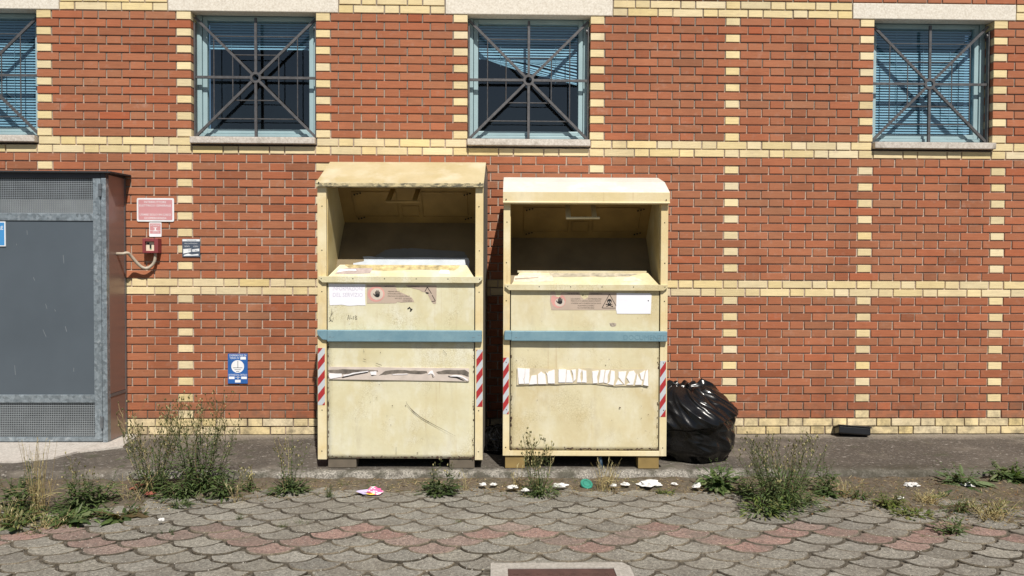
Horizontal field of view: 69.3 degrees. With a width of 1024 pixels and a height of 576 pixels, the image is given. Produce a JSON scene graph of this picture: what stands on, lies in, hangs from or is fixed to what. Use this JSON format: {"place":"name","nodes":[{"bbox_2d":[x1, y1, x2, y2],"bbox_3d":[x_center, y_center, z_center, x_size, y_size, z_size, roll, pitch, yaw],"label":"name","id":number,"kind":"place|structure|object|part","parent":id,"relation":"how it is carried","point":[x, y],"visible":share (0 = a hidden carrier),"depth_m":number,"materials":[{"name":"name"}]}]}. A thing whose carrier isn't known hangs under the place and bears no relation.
{"place":"outdoors","nodes":[
{"label":"outdoors","id":0,"kind":"place"},
{"bbox_2d":[0,487,1023,575],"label":"paved yard","id":1,"kind":"structure","parent":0,"point":[649,534],"depth_m":4.11,"materials":[{"name":"grey stone"}]},
{"bbox_2d":[0,498,33,527],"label":"dry grass tuft","id":2,"kind":"object","parent":1,"relation":"on","point":[5,519],"visible":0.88,"depth_m":4.27,"materials":[{"name":"beige plant"}]},
{"bbox_2d":[356,486,382,494],"bbox_3d":[-0.942,1.341,4.914,0.180,0.032,0.105,0,1,-1],"label":"sweet wrapper","id":3,"kind":"object","parent":1,"relation":"on","point":[374,490],"visible":1,"depth_m":4.89,"materials":[{"name":"pink plastic"}]},
{"bbox_2d":[490,562,633,575],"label":"manhole","id":4,"kind":"object","parent":1,"relation":"on","point":[571,569],"visible":0.98,"depth_m":3.68,"materials":[{"name":"concrete"}]},
{"bbox_2d":[737,482,797,522],"bbox_3d":[1.565,1.320,4.544,0.395,0.229,0.314,0,1,-1],"label":"leafy weed","id":5,"kind":"object","parent":1,"relation":"on","point":[772,506],"visible":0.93,"depth_m":4.53,"materials":[{"name":"green plant"}]},
{"bbox_2d":[885,498,941,519],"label":"creeping weed","id":6,"kind":"object","parent":1,"relation":"on","point":[916,510],"visible":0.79,"depth_m":4.53,"materials":[{"name":"green plant"}]},
{"bbox_2d":[930,506,970,536],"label":"leafy weed","id":7,"kind":"object","parent":1,"relation":"on","point":[950,530],"visible":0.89,"depth_m":4.22,"materials":[{"name":"green plant"}]},
{"bbox_2d":[968,497,1023,522],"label":"dry grass tuft","id":8,"kind":"object","parent":1,"relation":"on","point":[992,512],"visible":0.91,"depth_m":4.46,"materials":[{"name":"beige plant"}]},
{"bbox_2d":[0,434,1023,480],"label":"concrete pavement","id":9,"kind":"structure","parent":0,"point":[872,455],"depth_m":5.52,"materials":[{"name":"grey concrete"}]},
{"bbox_2d":[0,434,140,462],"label":"concrete slab","id":10,"kind":"structure","parent":9,"relation":"on","point":[10,452],"depth_m":5.80,"materials":[{"name":"grey concrete"}]},
{"bbox_2d":[0,170,130,441],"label":"electrical cabinet","id":11,"kind":"object","parent":10,"relation":"on","point":[63,322],"visible":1,"depth_m":6.00,"materials":[{"name":"metal"}]},
{"bbox_2d":[0,222,5,245],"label":"sign","id":12,"kind":"object","parent":11,"relation":"attached to","point":[2,233],"visible":1,"depth_m":5.96,"materials":[{"name":"blue plastic"}]},
{"bbox_3d":[-4.364,0.159,5.984,1.970,1.409,0.017,0,1,-1],"label":"door panel","id":13,"kind":"part","parent":11,"relation":"part of","materials":[{"name":"grey paint"}]},
{"bbox_2d":[316,162,487,467],"bbox_3d":[-0.795,0.160,5.746,1.186,2.238,1.016,0,1,0],"label":"clothes bin","id":14,"kind":"object","parent":9,"relation":"on","point":[402,300],"visible":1,"depth_m":5.29,"materials":[{"name":"metal"}]},
{"bbox_2d":[327,342,474,458],"bbox_3d":[-0.792,0.799,5.295,1.057,0.858,0.026,0,1,0],"label":"lower door","id":15,"kind":"structure","parent":14,"relation":"in","point":[405,400],"depth_m":5.29,"materials":[{"name":"yellow paint"}]},
{"bbox_2d":[484,424,502,454],"bbox_3d":[-0.149,1.169,5.785,0.307,0.224,0.216,0,1,-1],"label":"rubbish bag","id":16,"kind":"object","parent":9,"relation":"on","point":[493,439],"visible":0.62,"depth_m":5.71,"materials":[{"name":"black plastic"}]},
{"bbox_2d":[503,177,669,468],"bbox_3d":[0.522,0.219,5.753,1.178,2.128,1.016,0,1,0],"label":"clothes bin","id":17,"kind":"object","parent":9,"relation":"on","point":[585,284],"visible":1,"depth_m":5.30,"materials":[{"name":"beige metal"}]},
{"bbox_2d":[510,341,658,450],"bbox_3d":[0.523,0.769,5.296,1.068,0.805,0.028,0,1,0],"label":"lower door","id":18,"kind":"structure","parent":17,"relation":"in","point":[578,395],"depth_m":5.30,"materials":[{"name":"yellow paint"}]},
{"bbox_2d":[665,378,738,463],"bbox_3d":[1.366,0.991,5.670,0.712,0.597,0.661,0,1,-1],"label":"rubbish bag","id":19,"kind":"object","parent":9,"relation":"on","point":[702,414],"visible":0.79,"depth_m":5.45,"materials":[{"name":"black plastic"}]},
{"bbox_2d":[833,424,871,435],"bbox_3d":[2.939,1.232,6.402,0.286,0.074,0.130,4,-19,2],"label":"tray","id":20,"kind":"object","parent":9,"relation":"on","point":[850,430],"visible":1,"depth_m":6.35,"materials":[{"name":"black plastic"}]},
{"bbox_2d":[0,475,1023,531],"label":"soil strip","id":21,"kind":"object","parent":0,"point":[887,486],"visible":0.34,"depth_m":5.04,"materials":[{"name":"brown soil"}]},
{"bbox_2d":[0,455,45,517],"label":"tall weed","id":22,"kind":"object","parent":21,"relation":"on","point":[20,485],"visible":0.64,"depth_m":4.44,"materials":[{"name":"green plant"}]},
{"bbox_2d":[0,498,48,531],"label":"leafy weed","id":23,"kind":"object","parent":21,"relation":"on","point":[23,523],"visible":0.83,"depth_m":4.30,"materials":[{"name":"green plant"}]},
{"bbox_2d":[6,437,70,515],"bbox_3d":[-2.882,1.141,4.441,0.449,0.509,0.320,1,2,33],"label":"dry grass tuft","id":24,"kind":"object","parent":21,"relation":"on","point":[37,498],"visible":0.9,"depth_m":4.45,"materials":[{"name":"beige plant"}]},
{"bbox_2d":[18,506,79,530],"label":"dry grass tuft","id":25,"kind":"object","parent":21,"relation":"on","point":[43,524],"visible":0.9,"depth_m":4.26,"materials":[{"name":"beige plant"}]},
{"bbox_2d":[33,501,110,528],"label":"leafy weed","id":26,"kind":"object","parent":21,"relation":"on","point":[77,516],"visible":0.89,"depth_m":4.36,"materials":[{"name":"green plant"}]},
{"bbox_2d":[47,451,104,511],"bbox_3d":[-2.688,1.199,4.572,0.328,0.374,0.262,0,1,-1],"label":"tall weed","id":27,"kind":"object","parent":21,"relation":"on","point":[76,502],"visible":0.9,"depth_m":4.55,"materials":[{"name":"green plant"}]},
{"bbox_2d":[77,467,124,506],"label":"leafy weed","id":28,"kind":"object","parent":21,"relation":"on","point":[103,498],"visible":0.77,"depth_m":4.67,"materials":[{"name":"green plant"}]},
{"bbox_2d":[82,499,149,525],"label":"leafy weed","id":29,"kind":"object","parent":21,"relation":"on","point":[112,518],"visible":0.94,"depth_m":4.42,"materials":[{"name":"green plant"}]},
{"bbox_2d":[113,460,162,500],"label":"dry grass tuft","id":30,"kind":"object","parent":21,"relation":"on","point":[135,486],"visible":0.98,"depth_m":4.80,"materials":[{"name":"green plant"}]},
{"bbox_2d":[144,491,155,494],"bbox_3d":[-2.352,1.332,4.822,0.077,0.014,0.046,0,1,-1],"label":"brick fragment","id":31,"kind":"object","parent":21,"relation":"on","point":[150,493],"visible":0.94,"depth_m":4.81,"materials":[{"name":"red brick"}]},
{"bbox_2d":[113,390,192,499],"bbox_3d":[-2.350,1.032,4.912,0.530,0.670,0.404,0,1,-1],"label":"tall weed","id":32,"kind":"object","parent":21,"relation":"on","point":[155,487],"visible":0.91,"depth_m":4.91,"materials":[{"name":"green plant"}]},
{"bbox_2d":[152,459,200,502],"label":"leafy weed","id":33,"kind":"object","parent":21,"relation":"on","point":[181,492],"visible":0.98,"depth_m":4.81,"materials":[{"name":"green plant"}]},
{"bbox_2d":[167,495,194,509],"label":"leafy weed","id":34,"kind":"object","parent":21,"relation":"on","point":[182,502],"visible":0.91,"depth_m":4.65,"materials":[{"name":"green plant"}]},
{"bbox_2d":[157,390,241,500],"bbox_3d":[-2.069,1.019,4.913,0.528,0.715,0.411,0,1,-1],"label":"tall weed","id":35,"kind":"object","parent":21,"relation":"on","point":[202,485],"visible":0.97,"depth_m":4.88,"materials":[{"name":"green plant"}]},
{"bbox_2d":[203,465,246,503],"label":"leafy weed","id":36,"kind":"object","parent":21,"relation":"on","point":[222,493],"visible":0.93,"depth_m":4.81,"materials":[{"name":"green plant"}]},
{"bbox_2d":[224,472,243,501],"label":"dry grass tuft","id":37,"kind":"object","parent":21,"relation":"on","point":[236,492],"visible":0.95,"depth_m":4.73,"materials":[{"name":"beige plant"}]},
{"bbox_2d":[238,466,261,491],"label":"leafy weed","id":38,"kind":"object","parent":21,"relation":"on","point":[250,477],"visible":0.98,"depth_m":4.96,"materials":[{"name":"green plant"}]},
{"bbox_2d":[261,434,312,498],"bbox_3d":[-1.484,1.178,4.935,0.294,0.462,0.293,1,1,28],"label":"tall weed","id":39,"kind":"object","parent":21,"relation":"on","point":[289,486],"visible":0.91,"depth_m":4.94,"materials":[{"name":"green plant"}]},
{"bbox_2d":[325,483,334,497],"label":"grass tuft","id":40,"kind":"object","parent":21,"relation":"on","point":[329,493],"visible":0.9,"depth_m":4.86,"materials":[{"name":"green plant"}]},
{"bbox_2d":[415,458,463,497],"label":"leafy weed","id":41,"kind":"object","parent":21,"relation":"on","point":[443,490],"visible":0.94,"depth_m":4.92,"materials":[{"name":"green plant"}]},
{"bbox_2d":[454,473,471,489],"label":"dry grass tuft","id":42,"kind":"object","parent":21,"relation":"on","point":[463,483],"visible":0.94,"depth_m":5.04,"materials":[{"name":"beige plant"}]},
{"bbox_2d":[0,437,1023,574],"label":"dead grass litter","id":43,"kind":"object","parent":21,"relation":"on","point":[628,494],"visible":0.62,"depth_m":4.94,"materials":[{"name":"beige plant"}]},
{"bbox_2d":[506,485,517,488],"bbox_3d":[0.004,1.332,4.976,0.080,0.015,0.056,0,1,-18],"label":"paper scrap","id":44,"kind":"object","parent":21,"relation":"on","point":[511,486],"visible":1,"depth_m":4.97,"materials":[{"name":"white paper"}]},
{"bbox_2d":[511,464,526,490],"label":"dry grass tuft","id":45,"kind":"object","parent":21,"relation":"on","point":[519,484],"visible":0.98,"depth_m":5.01,"materials":[{"name":"beige plant"}]},
{"bbox_2d":[519,427,559,498],"bbox_3d":[0.178,1.165,4.913,0.299,0.508,0.259,0,1,-25],"label":"tall weed","id":46,"kind":"object","parent":21,"relation":"on","point":[537,488],"visible":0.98,"depth_m":4.89,"materials":[{"name":"green plant"}]},
{"bbox_2d":[552,483,568,486],"bbox_3d":[0.329,1.329,5.021,0.117,0.021,0.063,0,1,-1],"label":"paper scrap","id":47,"kind":"object","parent":21,"relation":"on","point":[561,484],"visible":0.81,"depth_m":5.01,"materials":[{"name":"white paper"}]},
{"bbox_2d":[580,479,592,488],"bbox_3d":[0.509,1.335,5.055,0.086,0.020,0.086,12,33,-2],"label":"lid","id":48,"kind":"object","parent":21,"relation":"on","point":[586,483],"visible":1,"depth_m":5.05,"materials":[{"name":"green plastic"}]},
{"bbox_2d":[592,455,621,492],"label":"dry grass tuft","id":49,"kind":"object","parent":21,"relation":"on","point":[610,482],"visible":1,"depth_m":5.02,"materials":[{"name":"beige plant"}]},
{"bbox_2d":[636,479,662,486],"bbox_3d":[0.937,1.326,5.054,0.150,0.030,0.120,0,1,-28],"label":"paper scrap","id":50,"kind":"object","parent":21,"relation":"on","point":[649,483],"visible":0.99,"depth_m":5.04,"materials":[{"name":"white paper"}]},
{"bbox_2d":[654,485,676,494],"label":"leafy weed","id":51,"kind":"object","parent":21,"relation":"on","point":[663,491],"visible":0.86,"depth_m":4.96,"materials":[{"name":"green plant"}]},
{"bbox_2d":[692,482,700,487],"bbox_3d":[1.246,1.329,5.009,0.066,0.029,0.043,0,1,-1],"label":"paper scrap","id":52,"kind":"object","parent":21,"relation":"on","point":[696,485],"visible":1,"depth_m":5.00,"materials":[{"name":"white paper"}]},
{"bbox_2d":[692,458,747,495],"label":"leafy weed","id":53,"kind":"object","parent":21,"relation":"on","point":[715,482],"visible":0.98,"depth_m":5.02,"materials":[{"name":"green plant"}]},
{"bbox_2d":[732,472,760,497],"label":"leafy weed","id":54,"kind":"object","parent":21,"relation":"on","point":[744,486],"visible":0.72,"depth_m":4.92,"materials":[{"name":"green plant"}]},
{"bbox_2d":[732,426,833,515],"bbox_3d":[1.702,1.143,4.689,0.647,0.564,0.457,0,1,-1],"label":"tall weed","id":55,"kind":"object","parent":21,"relation":"on","point":[795,496],"visible":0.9,"depth_m":4.69,"materials":[{"name":"green plant"}]},
{"bbox_2d":[813,457,847,498],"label":"tall weed","id":56,"kind":"object","parent":21,"relation":"on","point":[829,491],"visible":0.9,"depth_m":4.92,"materials":[{"name":"green plant"}]},
{"bbox_2d":[824,479,863,497],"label":"dry grass tuft","id":57,"kind":"object","parent":21,"relation":"on","point":[843,488],"visible":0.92,"depth_m":4.91,"materials":[{"name":"beige plant"}]},
{"bbox_2d":[842,481,877,501],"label":"leafy weed","id":58,"kind":"object","parent":21,"relation":"on","point":[857,495],"visible":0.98,"depth_m":4.85,"materials":[{"name":"green plant"}]},
{"bbox_2d":[869,484,908,508],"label":"leafy weed","id":59,"kind":"object","parent":21,"relation":"on","point":[893,503],"visible":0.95,"depth_m":4.69,"materials":[{"name":"green plant"}]},
{"bbox_2d":[903,482,920,486],"bbox_3d":[2.731,1.335,5.054,0.114,0.027,0.071,0,1,-1],"label":"paper scrap","id":60,"kind":"object","parent":21,"relation":"on","point":[910,484],"visible":1,"depth_m":5.04,"materials":[{"name":"white paper"}]},
{"bbox_2d":[909,489,946,504],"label":"dry grass tuft","id":61,"kind":"object","parent":21,"relation":"on","point":[928,498],"visible":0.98,"depth_m":4.78,"materials":[{"name":"beige plant"}]},
{"bbox_2d":[928,460,951,498],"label":"leafy weed","id":62,"kind":"object","parent":21,"relation":"on","point":[945,492],"visible":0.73,"depth_m":4.90,"materials":[{"name":"green plant"}]},
{"bbox_2d":[939,495,985,514],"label":"leafy weed","id":63,"kind":"object","parent":21,"relation":"on","point":[963,508],"visible":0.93,"depth_m":4.60,"materials":[{"name":"green plant"}]},
{"bbox_2d":[934,462,997,492],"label":"leafy weed","id":64,"kind":"object","parent":21,"relation":"on","point":[957,478],"visible":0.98,"depth_m":5.10,"materials":[{"name":"green plant"}]},
{"bbox_2d":[960,492,1022,516],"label":"weeds","id":65,"kind":"object","parent":21,"relation":"on","point":[1000,505],"visible":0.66,"depth_m":4.57,"materials":[{"name":"green plant"}]},
{"bbox_2d":[982,458,1023,484],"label":"leafy weed","id":66,"kind":"object","parent":21,"relation":"on","point":[1014,477],"visible":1,"depth_m":5.20,"materials":[{"name":"green plant"}]},
{"label":"ground","id":67,"kind":"structure","parent":0,"visible":0},
{"bbox_2d":[0,0,1023,434],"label":"brick building","id":68,"kind":"structure","parent":67,"relation":"on","point":[846,224],"depth_m":6.40,"materials":[{"name":"brick"}]},
{"bbox_2d":[0,13,38,136],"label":"window","id":69,"kind":"structure","parent":68,"relation":"in","point":[11,57],"depth_m":6.42,"materials":[{"name":"blue glass"}]},
{"bbox_2d":[142,238,161,252],"bbox_3d":[-3.046,-0.356,6.273,0.130,0.125,0.074,0,1,-1],"label":"switch box","id":70,"kind":"object","parent":68,"relation":"attached to","point":[151,245],"visible":1,"depth_m":6.24,"materials":[{"name":"red plastic"}]},
{"bbox_2d":[116,252,156,269],"bbox_3d":[-3.146,-0.228,6.210,0.313,0.154,0.056,-1,2,-32],"label":"conduit","id":71,"kind":"object","parent":70,"relation":"attached to","point":[137,263],"visible":1,"depth_m":6.23,"materials":[{"name":"grey plastic"}]},
{"bbox_2d":[137,198,173,221],"bbox_3d":[-3.026,-0.663,6.294,0.312,0.199,0.008,0,1,-1],"label":"sign","id":72,"kind":"object","parent":68,"relation":"attached to","point":[155,209],"visible":1,"depth_m":6.29,"materials":[{"name":"metal"}]},
{"bbox_2d":[149,222,161,236],"bbox_3d":[-3.030,-0.496,6.299,0.103,0.122,0.006,0,1,-1],"label":"sign","id":73,"kind":"object","parent":68,"relation":"attached to","point":[155,229],"visible":1,"depth_m":6.30,"materials":[{"name":"plastic"}]},
{"bbox_2d":[182,239,199,256],"bbox_3d":[-2.729,-0.340,6.308,0.151,0.154,0.007,0,1,-1],"label":"sign","id":74,"kind":"object","parent":68,"relation":"attached to","point":[190,247],"visible":1,"depth_m":6.30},
{"bbox_2d":[228,354,247,383],"bbox_3d":[-2.345,0.689,6.340,0.167,0.256,0.007,0,1,-1],"label":"sign","id":75,"kind":"object","parent":68,"relation":"attached to","point":[237,368],"visible":1,"depth_m":6.34,"materials":[{"name":"blue plastic"}]},
{"bbox_2d":[196,15,316,138],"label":"window","id":76,"kind":"structure","parent":68,"relation":"in","point":[306,42],"depth_m":6.93,"materials":[{"name":"teal metal"}]},
{"bbox_2d":[468,18,588,138],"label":"window grille","id":77,"kind":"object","parent":68,"relation":"in","point":[478,44],"depth_m":6.52,"materials":[{"name":"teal metal"}]},
{"bbox_2d":[872,23,984,141],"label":"window grille","id":78,"kind":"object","parent":68,"relation":"in","point":[916,53],"depth_m":6.59,"materials":[{"name":"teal metal"}]}
]}

